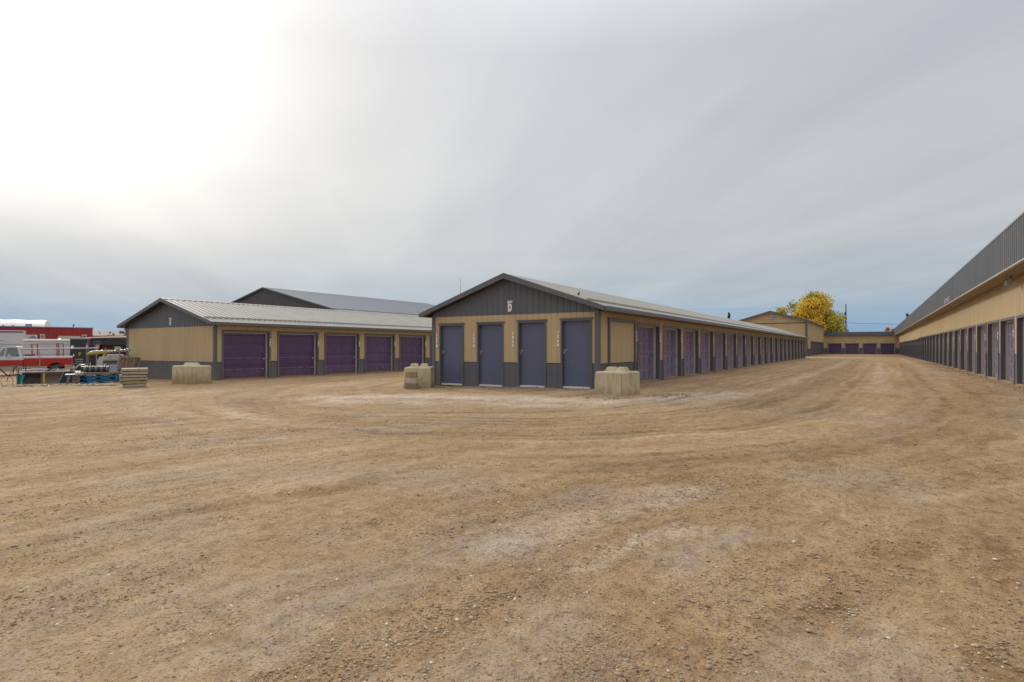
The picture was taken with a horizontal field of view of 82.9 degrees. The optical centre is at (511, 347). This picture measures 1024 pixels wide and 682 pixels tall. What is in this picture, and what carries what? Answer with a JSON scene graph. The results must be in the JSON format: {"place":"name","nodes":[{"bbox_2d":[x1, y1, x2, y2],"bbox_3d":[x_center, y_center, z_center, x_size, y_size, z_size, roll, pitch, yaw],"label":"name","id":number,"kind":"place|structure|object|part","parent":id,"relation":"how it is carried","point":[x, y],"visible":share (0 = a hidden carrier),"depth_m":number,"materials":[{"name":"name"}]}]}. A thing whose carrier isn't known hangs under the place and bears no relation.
{"place":"outdoors","nodes":[
{"label":"outdoors","id":0,"kind":"place"},
{"bbox_2d":[0,319,51,326],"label":"white arched building","id":1,"kind":"structure","parent":0,"point":[39,323],"depth_m":115.19,"materials":[{"name":"fabric"}]},
{"bbox_2d":[97,357,103,365],"bbox_3d":[-20.831,1.061,29.325,0.357,1.200,0.150,0,0,-36],"label":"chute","id":2,"kind":"object","parent":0,"point":[100,361],"visible":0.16,"depth_m":29.28,"materials":[{"name":"white plastic"}]},
{"bbox_2d":[93,330,124,335],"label":"white long building","id":3,"kind":"structure","parent":0,"point":[103,332],"depth_m":151.35,"materials":[{"name":"metal"}]},
{"bbox_2d":[230,287,434,315],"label":"dark grey barn","id":4,"kind":"structure","parent":0,"point":[280,297],"depth_m":61.91,"materials":[{"name":"grey metal"}]},
{"bbox_2d":[0,354,1023,681],"bbox_3d":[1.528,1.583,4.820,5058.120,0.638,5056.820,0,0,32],"label":"ground","id":5,"kind":"structure","parent":0,"point":[874,654],"depth_m":4.24,"materials":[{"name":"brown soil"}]},
{"bbox_2d":[0,330,26,351],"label":"travel trailer","id":6,"kind":"object","parent":5,"relation":"on","point":[9,338],"visible":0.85,"depth_m":49.55,"materials":[{"name":"white paint"}]},
{"bbox_2d":[0,360,26,384],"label":"bicycle","id":7,"kind":"object","parent":5,"relation":"on","point":[10,374],"visible":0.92,"depth_m":26.12,"materials":[{"name":"metal"}]},
{"bbox_2d":[16,373,24,383],"bbox_3d":[-22.268,1.474,26.284,0.312,0.647,0.115,0,0,-36],"label":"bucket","id":8,"kind":"object","parent":5,"relation":"on","point":[19,378],"visible":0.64,"depth_m":26.27,"materials":[{"name":"paint"}]},
{"bbox_2d":[0,346,74,370],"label":"pickup truck","id":9,"kind":"object","parent":5,"relation":"on","point":[13,355],"visible":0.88,"depth_m":37.66,"materials":[{"name":"red paint"}]},
{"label":"windows","id":10,"kind":"part","parent":9,"relation":"part of","materials":[{"name":"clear glass"}]},
{"bbox_2d":[23,339,69,355],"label":"cap","id":11,"kind":"object","parent":9,"relation":"on","point":[34,342],"visible":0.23,"depth_m":45.34,"materials":[{"name":"white metal"}]},
{"bbox_2d":[31,343,63,355],"bbox_3d":[-31.924,0.273,39.897,1.750,1.216,0.740,0,0,-36],"label":"scaffold rack","id":12,"kind":"object","parent":9,"relation":"in","point":[58,350],"visible":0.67,"depth_m":39.83,"materials":[{"name":"metal"}]},
{"bbox_2d":[0,324,93,338],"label":"red building","id":13,"kind":"structure","parent":5,"relation":"on","point":[35,332],"depth_m":72.42,"materials":[{"name":"red metal"}]},
{"bbox_2d":[21,364,73,383],"bbox_3d":[-21.525,1.234,26.915,1.886,0.933,0.538,0,0,-36],"label":"snow plough","id":14,"kind":"object","parent":5,"relation":"on","point":[41,377],"visible":0.95,"depth_m":26.85,"materials":[{"name":"metal"}]},
{"bbox_2d":[1,383,118,386],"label":"soil clods","id":15,"kind":"object","parent":5,"relation":"on","point":[73,384],"visible":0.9,"depth_m":24.23,"materials":[{"name":"soil"}]},
{"bbox_2d":[22,348,97,368],"bbox_3d":[-23.889,0.879,30.723,3.151,1.769,0.392,0,0,-36],"label":"pole rail","id":16,"kind":"object","parent":5,"relation":"on","point":[60,348],"visible":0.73,"depth_m":30.46,"materials":[{"name":"grey metal"}]},
{"bbox_2d":[51,367,77,370],"bbox_3d":[-21.853,1.111,28.355,1.020,0.190,0.180,-9,5,-36],"label":"plank","id":17,"kind":"object","parent":5,"relation":"on","point":[65,369],"visible":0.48,"depth_m":28.32,"materials":[{"name":"beige wood"}]},
{"bbox_2d":[65,374,79,383],"bbox_3d":[-19.747,1.428,26.100,0.590,0.490,0.400,0,0,-36],"label":"stand","id":18,"kind":"object","parent":5,"relation":"on","point":[75,379],"visible":0.65,"depth_m":26.03,"materials":[{"name":"grey metal"}]},
{"bbox_2d":[69,338,89,370],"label":"black cargo trailer","id":19,"kind":"object","parent":5,"relation":"on","point":[80,356],"visible":0.92,"depth_m":42.32,"materials":[{"name":"metal"}]},
{"bbox_2d":[80,378,119,382],"bbox_3d":[-19.079,1.518,26.900,0.950,0.145,1.420,0,0,32],"label":"pallet","id":20,"kind":"object","parent":5,"relation":"on","point":[97,380],"visible":0.83,"depth_m":26.57,"materials":[{"name":"blue paint"}]},
{"bbox_2d":[80,375,118,379],"bbox_3d":[-19.079,1.363,26.900,0.950,0.145,1.420,0,0,34],"label":"pallet","id":21,"kind":"object","parent":20,"relation":"on","point":[96,377],"visible":0.88,"depth_m":26.59,"materials":[{"name":"blue paint"}]},
{"bbox_2d":[81,372,120,375],"bbox_3d":[-19.053,1.203,26.884,1.000,0.145,1.450,0,0,36],"label":"pallet","id":22,"kind":"object","parent":21,"relation":"on","point":[99,373],"visible":0.75,"depth_m":26.55,"materials":[{"name":"grey wood"}]},
{"bbox_2d":[75,371,88,375],"bbox_3d":[-19.478,1.163,26.336,0.462,0.215,0.650,0,0,43],"label":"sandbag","id":23,"kind":"object","parent":22,"relation":"on","point":[79,373],"visible":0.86,"depth_m":26.18,"materials":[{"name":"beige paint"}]},
{"bbox_2d":[81,366,108,371],"bbox_3d":[-19.269,0.993,26.814,1.066,0.306,0.306,0,0,-36],"label":"corrugated pipe","id":24,"kind":"object","parent":22,"relation":"on","point":[94,368],"visible":0.93,"depth_m":26.72,"materials":[{"name":"black metal"}]},
{"bbox_2d":[109,365,120,373],"bbox_3d":[-18.498,0.993,27.189,0.660,0.080,0.620,0,35,-36],"label":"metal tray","id":25,"kind":"object","parent":22,"relation":"on","point":[112,368],"visible":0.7,"depth_m":27.07,"materials":[{"name":"grey metal"}]},
{"bbox_2d":[82,336,125,365],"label":"dark open shed","id":26,"kind":"structure","parent":5,"relation":"on","point":[119,341],"depth_m":43.61,"materials":[{"name":"black metal"}]},
{"bbox_2d":[87,346,130,364],"bbox_3d":[-21.056,0.808,30.334,1.919,1.747,0.416,0,0,-42],"label":"auger machine","id":27,"kind":"object","parent":5,"relation":"on","point":[105,352],"visible":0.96,"depth_m":30.29,"materials":[{"name":"yellow paint"}]},
{"bbox_2d":[102,354,124,374],"bbox_3d":[-21.549,0.997,31.207,1.378,1.270,0.840,0,0,-36],"label":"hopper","id":28,"kind":"object","parent":5,"relation":"on","point":[110,359],"visible":0.25,"depth_m":30.97,"materials":[{"name":"grey metal"}]},
{"bbox_2d":[114,356,134,381],"bbox_3d":[-18.195,1.019,27.254,0.620,1.220,0.145,11,3,-41],"label":"pallet","id":29,"kind":"object","parent":5,"relation":"on","point":[122,359],"visible":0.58,"depth_m":27.20,"materials":[{"name":"brown wood"}]},
{"bbox_2d":[122,355,140,367],"bbox_3d":[-18.185,1.019,27.596,0.145,1.250,0.660,15,1,39],"label":"pallet","id":30,"kind":"object","parent":5,"relation":"on","point":[138,362],"visible":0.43,"depth_m":27.76,"materials":[{"name":"brown wood"}]},
{"bbox_2d":[122,383,145,387],"bbox_3d":[-14.863,1.478,22.825,0.740,0.144,0.606,-1,1,-38],"label":"timber","id":31,"kind":"object","parent":5,"relation":"on","point":[134,385],"visible":0.81,"depth_m":22.63,"materials":[{"name":"beige wood"}]},
{"bbox_2d":[120,380,146,383],"bbox_3d":[-14.905,1.354,22.832,0.860,0.144,0.602,1,0,-35],"label":"timber","id":32,"kind":"object","parent":31,"relation":"on","point":[134,382],"visible":0.84,"depth_m":22.61,"materials":[{"name":"beige wood"}]},
{"bbox_2d":[120,377,147,380],"bbox_3d":[-14.890,1.230,22.826,0.890,0.144,0.608,0,0,-37],"label":"timber","id":33,"kind":"object","parent":32,"relation":"on","point":[133,379],"visible":0.87,"depth_m":22.60,"materials":[{"name":"beige wood"}]},
{"bbox_2d":[119,374,146,377],"bbox_3d":[-14.920,1.107,22.834,0.870,0.145,0.593,1,0,-36],"label":"timber","id":34,"kind":"object","parent":33,"relation":"on","point":[131,375],"visible":0.96,"depth_m":22.69,"materials":[{"name":"beige wood"}]},
{"bbox_2d":[121,371,147,374],"bbox_3d":[-14.867,0.982,22.836,0.870,0.144,0.596,0,0,-34],"label":"timber","id":35,"kind":"object","parent":34,"relation":"on","point":[134,372],"visible":0.84,"depth_m":22.68,"materials":[{"name":"beige wood"}]},
{"bbox_2d":[121,368,147,371],"bbox_3d":[-14.853,0.858,22.832,0.860,0.145,0.596,0,0,-37],"label":"timber","id":36,"kind":"object","parent":35,"relation":"on","point":[134,369],"visible":1,"depth_m":22.62,"materials":[{"name":"beige wood"}]},
{"bbox_2d":[172,362,210,383],"bbox_3d":[-13.827,1.175,25.037,1.476,1.070,0.876,0,0,30],"label":"concrete block","id":37,"kind":"object","parent":5,"relation":"on","point":[190,373],"depth_m":24.70,"materials":[{"name":"beige concrete"}]},
{"bbox_2d":[117,298,438,380],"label":"storage building","id":38,"kind":"structure","parent":5,"relation":"on","point":[228,340],"depth_m":31.14,"materials":[{"name":"grey metal"}]},
{"bbox_2d":[222,330,270,379],"bbox_3d":[-13.301,0.450,28.963,0.295,2.640,2.660,0,0,32],"label":"garage door","id":39,"kind":"structure","parent":38,"relation":"in","point":[246,354],"depth_m":29.07,"materials":[{"name":"purple paint"}]},
{"bbox_2d":[277,331,318,377],"bbox_3d":[-11.679,0.450,31.569,0.295,2.640,2.660,0,0,32],"label":"garage door","id":40,"kind":"structure","parent":38,"relation":"in","point":[297,352],"depth_m":31.68,"materials":[{"name":"purple paint"}]},
{"bbox_2d":[324,332,359,374],"bbox_3d":[-10.057,0.450,34.176,0.295,2.640,2.660,0,0,32],"label":"garage door","id":41,"kind":"structure","parent":38,"relation":"in","point":[341,350],"depth_m":34.31,"materials":[{"name":"purple paint"}]},
{"bbox_2d":[364,334,394,372],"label":"garage door","id":42,"kind":"structure","parent":38,"relation":"in","point":[379,349],"depth_m":36.91,"materials":[{"name":"purple paint"}]},
{"bbox_2d":[399,335,425,370],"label":"garage door","id":43,"kind":"structure","parent":38,"relation":"in","point":[412,348],"depth_m":39.51,"materials":[{"name":"purple paint"}]},
{"bbox_2d":[428,335,438,365],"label":"garage door","id":44,"kind":"structure","parent":38,"relation":"in","point":[430,357],"depth_m":40.97,"materials":[{"name":"purple paint"}]},
{"bbox_2d":[406,384,417,388],"bbox_3d":[-3.424,1.320,19.782,0.375,0.200,0.210,0,0,2],"label":"masonry block","id":45,"kind":"object","parent":5,"relation":"on","point":[411,386],"depth_m":19.68,"materials":[{"name":"beige concrete"}]},
{"bbox_2d":[406,377,417,383],"bbox_3d":[-3.419,1.115,19.785,0.375,0.200,0.210,0,0,-1],"label":"masonry block","id":46,"kind":"object","parent":45,"relation":"on","point":[411,380],"depth_m":19.68,"materials":[{"name":"grey concrete"}]},
{"bbox_2d":[406,371,417,377],"bbox_3d":[-3.424,0.910,19.782,0.375,0.200,0.210,0,0,2],"label":"masonry block","id":47,"kind":"object","parent":46,"relation":"on","point":[411,374],"depth_m":19.68,"materials":[{"name":"beige concrete"}]},
{"bbox_2d":[404,363,434,388],"bbox_3d":[-3.295,1.055,20.694,0.946,0.990,1.026,0,0,0],"label":"concrete block","id":48,"kind":"object","parent":5,"relation":"on","point":[426,376],"depth_m":20.19,"materials":[{"name":"beige concrete"}]},
{"bbox_2d":[419,273,808,388],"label":"storage building","id":49,"kind":"structure","parent":5,"relation":"on","point":[505,330],"depth_m":20.50,"materials":[{"name":"grey metal"}]},
{"bbox_2d":[438,323,464,386],"bbox_3d":[-2.176,0.383,21.199,1.190,2.555,0.205,0,0,32],"label":"entry door","id":50,"kind":"structure","parent":49,"relation":"in","point":[451,335],"depth_m":21.27,"materials":[{"name":"blue paint"}]},
{"bbox_2d":[476,321,505,386],"bbox_3d":[-0.724,0.372,20.296,1.190,2.555,0.205,0,0,32],"label":"entry door","id":51,"kind":"structure","parent":49,"relation":"in","point":[490,335],"depth_m":20.34,"materials":[{"name":"blue paint"}]},
{"bbox_2d":[516,319,548,387],"bbox_3d":[0.693,0.343,19.413,1.170,2.555,0.205,0,0,32],"label":"entry door","id":52,"kind":"structure","parent":49,"relation":"in","point":[532,363],"depth_m":19.46,"materials":[{"name":"blue paint"}]},
{"bbox_2d":[559,317,592,388],"bbox_3d":[2.077,0.323,18.552,1.170,2.555,0.205,0,0,32],"label":"entry door","id":53,"kind":"structure","parent":49,"relation":"in","point":[575,333],"depth_m":18.60,"materials":[{"name":"blue paint"}]},
{"bbox_2d":[637,322,659,382],"bbox_3d":[5.135,0.295,22.211,0.295,2.450,2.640,0,0,32],"label":"garage door","id":54,"kind":"structure","parent":49,"relation":"in","point":[648,335],"depth_m":22.68,"materials":[{"name":"purple paint"}]},
{"bbox_2d":[660,325,681,379],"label":"garage door","id":55,"kind":"structure","parent":49,"relation":"in","point":[672,345],"depth_m":25.37,"materials":[{"name":"purple paint"}]},
{"bbox_2d":[684,327,698,375],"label":"garage door","id":56,"kind":"structure","parent":49,"relation":"in","point":[691,335],"depth_m":28.01,"materials":[{"name":"purple paint"}]},
{"bbox_2d":[700,329,713,373],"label":"garage door","id":57,"kind":"structure","parent":49,"relation":"in","point":[706,336],"depth_m":30.64,"materials":[{"name":"purple paint"}]},
{"bbox_2d":[715,331,725,370],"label":"garage door","id":58,"kind":"structure","parent":49,"relation":"in","point":[720,336],"depth_m":33.46,"materials":[{"name":"purple paint"}]},
{"bbox_2d":[726,332,735,368],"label":"garage door","id":59,"kind":"structure","parent":49,"relation":"in","point":[731,337],"depth_m":36.06,"materials":[{"name":"purple paint"}]},
{"bbox_2d":[737,333,744,367],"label":"garage door","id":60,"kind":"structure","parent":49,"relation":"in","point":[740,337],"depth_m":38.59,"materials":[{"name":"purple paint"}]},
{"bbox_2d":[746,334,752,366],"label":"garage door","id":61,"kind":"structure","parent":49,"relation":"in","point":[749,338],"depth_m":41.24,"materials":[{"name":"purple paint"}]},
{"bbox_2d":[754,335,759,365],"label":"garage door","id":62,"kind":"structure","parent":49,"relation":"in","point":[756,337],"depth_m":43.85,"materials":[{"name":"purple paint"}]},
{"bbox_2d":[760,336,766,364],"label":"garage door","id":63,"kind":"structure","parent":49,"relation":"in","point":[763,354],"depth_m":46.48,"materials":[{"name":"purple paint"}]},
{"bbox_2d":[767,336,771,363],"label":"garage door","id":64,"kind":"structure","parent":49,"relation":"in","point":[769,339],"depth_m":49.10,"materials":[{"name":"purple paint"}]},
{"bbox_2d":[773,337,776,362],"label":"garage door","id":65,"kind":"structure","parent":49,"relation":"in","point":[774,338],"depth_m":51.69,"materials":[{"name":"purple paint"}]},
{"bbox_2d":[777,337,781,361],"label":"garage door","id":66,"kind":"structure","parent":49,"relation":"in","point":[779,353],"depth_m":54.26,"materials":[{"name":"purple paint"}]},
{"bbox_2d":[782,338,785,360],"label":"garage door","id":67,"kind":"structure","parent":49,"relation":"in","point":[783,339],"depth_m":56.85,"materials":[{"name":"purple paint"}]},
{"bbox_2d":[786,338,789,360],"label":"garage door","id":68,"kind":"structure","parent":49,"relation":"in","point":[787,340],"depth_m":59.44,"materials":[{"name":"purple paint"}]},
{"bbox_2d":[790,339,792,359],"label":"garage door","id":69,"kind":"structure","parent":49,"relation":"in","point":[791,340],"depth_m":62.05,"materials":[{"name":"purple paint"}]},
{"bbox_2d":[793,339,796,359],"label":"garage door","id":70,"kind":"structure","parent":49,"relation":"in","point":[794,340],"depth_m":64.64,"materials":[{"name":"purple paint"}]},
{"bbox_2d":[797,340,798,358],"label":"garage door","id":71,"kind":"structure","parent":49,"relation":"in","point":[797,340],"depth_m":67.24,"materials":[{"name":"purple paint"}]},
{"bbox_2d":[800,340,801,358],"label":"garage door","id":72,"kind":"structure","parent":49,"relation":"in","point":[800,340],"depth_m":69.81,"materials":[{"name":"purple paint"}]},
{"bbox_2d":[802,340,804,357],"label":"garage door","id":73,"kind":"structure","parent":49,"relation":"in","point":[803,341],"depth_m":72.38,"materials":[{"name":"purple paint"}]},
{"bbox_2d":[595,367,639,395],"bbox_3d":[2.971,0.995,16.356,0.876,0.910,1.026,0,0,41],"label":"concrete block","id":74,"kind":"object","parent":5,"relation":"on","point":[621,381],"depth_m":16.03,"materials":[{"name":"beige concrete"}]},
{"bbox_2d":[739,311,826,355],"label":"tall storage shed","id":75,"kind":"structure","parent":5,"relation":"on","point":[813,332],"depth_m":91.73,"materials":[{"name":"grey metal"}]},
{"bbox_2d":[812,341,813,355],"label":"garage door","id":76,"kind":"structure","parent":75,"relation":"in","point":[812,341],"depth_m":99.32,"materials":[{"name":"purple paint"}]},
{"bbox_2d":[775,300,806,317],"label":"autumn tree","id":77,"kind":"object","parent":5,"relation":"on","point":[780,309],"visible":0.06,"depth_m":137.91,"materials":[{"name":"yellow plant"}]},
{"bbox_2d":[791,289,847,331],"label":"autumn tree","id":78,"kind":"object","parent":5,"relation":"on","point":[816,308],"visible":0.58,"depth_m":131.05,"materials":[{"name":"yellow plant"}]},
{"bbox_2d":[844,304,846,329],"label":"utility pole","id":79,"kind":"object","parent":5,"relation":"on","point":[845,313],"visible":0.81,"depth_m":130.05,"materials":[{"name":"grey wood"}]},
{"bbox_2d":[824,331,898,353],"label":"end storage building","id":80,"kind":"structure","parent":5,"relation":"on","point":[885,342],"depth_m":116.49,"materials":[{"name":"grey metal"}]},
{"bbox_2d":[828,343,841,353],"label":"garage door","id":81,"kind":"structure","parent":80,"relation":"in","point":[833,348],"depth_m":119.10,"materials":[{"name":"purple paint"}]},
{"bbox_2d":[845,343,858,353],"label":"garage door","id":82,"kind":"structure","parent":80,"relation":"in","point":[850,348],"depth_m":117.50,"materials":[{"name":"purple paint"}]},
{"bbox_2d":[862,343,876,353],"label":"garage door","id":83,"kind":"structure","parent":80,"relation":"in","point":[867,348],"depth_m":115.95,"materials":[{"name":"purple paint"}]},
{"bbox_2d":[880,343,894,353],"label":"garage door","id":84,"kind":"structure","parent":80,"relation":"in","point":[885,348],"depth_m":114.34,"materials":[{"name":"purple paint"}]},
{"bbox_2d":[894,212,1023,385],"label":"long storage building","id":85,"kind":"structure","parent":5,"relation":"on","point":[968,316],"depth_m":25.73,"materials":[{"name":"grey metal"}]},
{"bbox_2d":[909,340,910,356],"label":"garage door","id":86,"kind":"structure","parent":85,"relation":"in","point":[909,340],"depth_m":79.81,"materials":[{"name":"purple paint"}]},
{"bbox_2d":[913,339,914,358],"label":"garage door","id":87,"kind":"structure","parent":85,"relation":"in","point":[914,339],"depth_m":71.98,"materials":[{"name":"purple paint"}]},
{"bbox_2d":[915,339,916,358],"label":"garage door","id":88,"kind":"structure","parent":85,"relation":"in","point":[915,339],"depth_m":67.81,"materials":[{"name":"purple paint"}]},
{"bbox_2d":[918,337,919,359],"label":"garage door","id":89,"kind":"structure","parent":85,"relation":"in","point":[919,337],"depth_m":64.20,"materials":[{"name":"purple paint"}]},
{"bbox_2d":[920,337,921,359],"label":"garage door","id":90,"kind":"structure","parent":85,"relation":"in","point":[920,337],"depth_m":61.61,"materials":[{"name":"purple paint"}]},
{"bbox_2d":[922,336,924,360],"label":"garage door","id":91,"kind":"structure","parent":85,"relation":"in","point":[923,338],"depth_m":59.03,"materials":[{"name":"purple paint"}]},
{"bbox_2d":[925,336,926,360],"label":"garage door","id":92,"kind":"structure","parent":85,"relation":"in","point":[925,336],"depth_m":56.43,"materials":[{"name":"purple paint"}]},
{"bbox_2d":[927,335,929,361],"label":"garage door","id":93,"kind":"structure","parent":85,"relation":"in","point":[928,336],"depth_m":53.84,"materials":[{"name":"purple paint"}]},
{"bbox_2d":[930,334,932,362],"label":"garage door","id":94,"kind":"structure","parent":85,"relation":"in","point":[931,336],"depth_m":51.25,"materials":[{"name":"purple paint"}]},
{"bbox_2d":[933,334,935,363],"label":"garage door","id":95,"kind":"structure","parent":85,"relation":"in","point":[934,335],"depth_m":48.67,"materials":[{"name":"purple paint"}]},
{"bbox_2d":[936,333,939,364],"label":"garage door","id":96,"kind":"structure","parent":85,"relation":"in","point":[937,334],"depth_m":46.05,"materials":[{"name":"purple paint"}]},
{"bbox_2d":[940,332,943,365],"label":"garage door","id":97,"kind":"structure","parent":85,"relation":"in","point":[942,333],"depth_m":43.46,"materials":[{"name":"purple paint"}]},
{"bbox_2d":[944,331,948,366],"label":"garage door","id":98,"kind":"structure","parent":85,"relation":"in","point":[946,334],"depth_m":40.88,"materials":[{"name":"purple paint"}]},
{"bbox_2d":[949,330,953,367],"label":"garage door","id":99,"kind":"structure","parent":85,"relation":"in","point":[951,333],"depth_m":38.29,"materials":[{"name":"purple paint"}]},
{"bbox_2d":[954,328,959,369],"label":"garage door","id":100,"kind":"structure","parent":85,"relation":"in","point":[956,331],"depth_m":35.70,"materials":[{"name":"purple paint"}]},
{"bbox_2d":[961,327,966,371],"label":"garage door","id":101,"kind":"structure","parent":85,"relation":"in","point":[963,330],"depth_m":33.07,"materials":[{"name":"purple paint"}]},
{"bbox_2d":[968,325,976,373],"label":"garage door","id":102,"kind":"structure","parent":85,"relation":"in","point":[972,352],"depth_m":30.47,"materials":[{"name":"purple paint"}]},
{"bbox_2d":[977,322,986,376],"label":"garage door","id":103,"kind":"structure","parent":85,"relation":"in","point":[981,328],"depth_m":27.86,"materials":[{"name":"purple paint"}]},
{"bbox_2d":[987,320,999,379],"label":"garage door","id":104,"kind":"structure","parent":85,"relation":"in","point":[993,353],"depth_m":25.28,"materials":[{"name":"purple paint"}]},
{"bbox_2d":[1000,316,1015,383],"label":"garage door","id":105,"kind":"structure","parent":85,"relation":"in","point":[1007,325],"depth_m":22.67,"materials":[{"name":"purple paint"}]},
{"bbox_2d":[1016,314,1023,385],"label":"garage door","id":106,"kind":"structure","parent":85,"relation":"in","point":[1019,318],"depth_m":20.19,"materials":[{"name":"purple paint"}]},
{"bbox_2d":[0,0,1023,331],"label":"sky","id":107,"kind":"structure","parent":0,"point":[743,157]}
]}

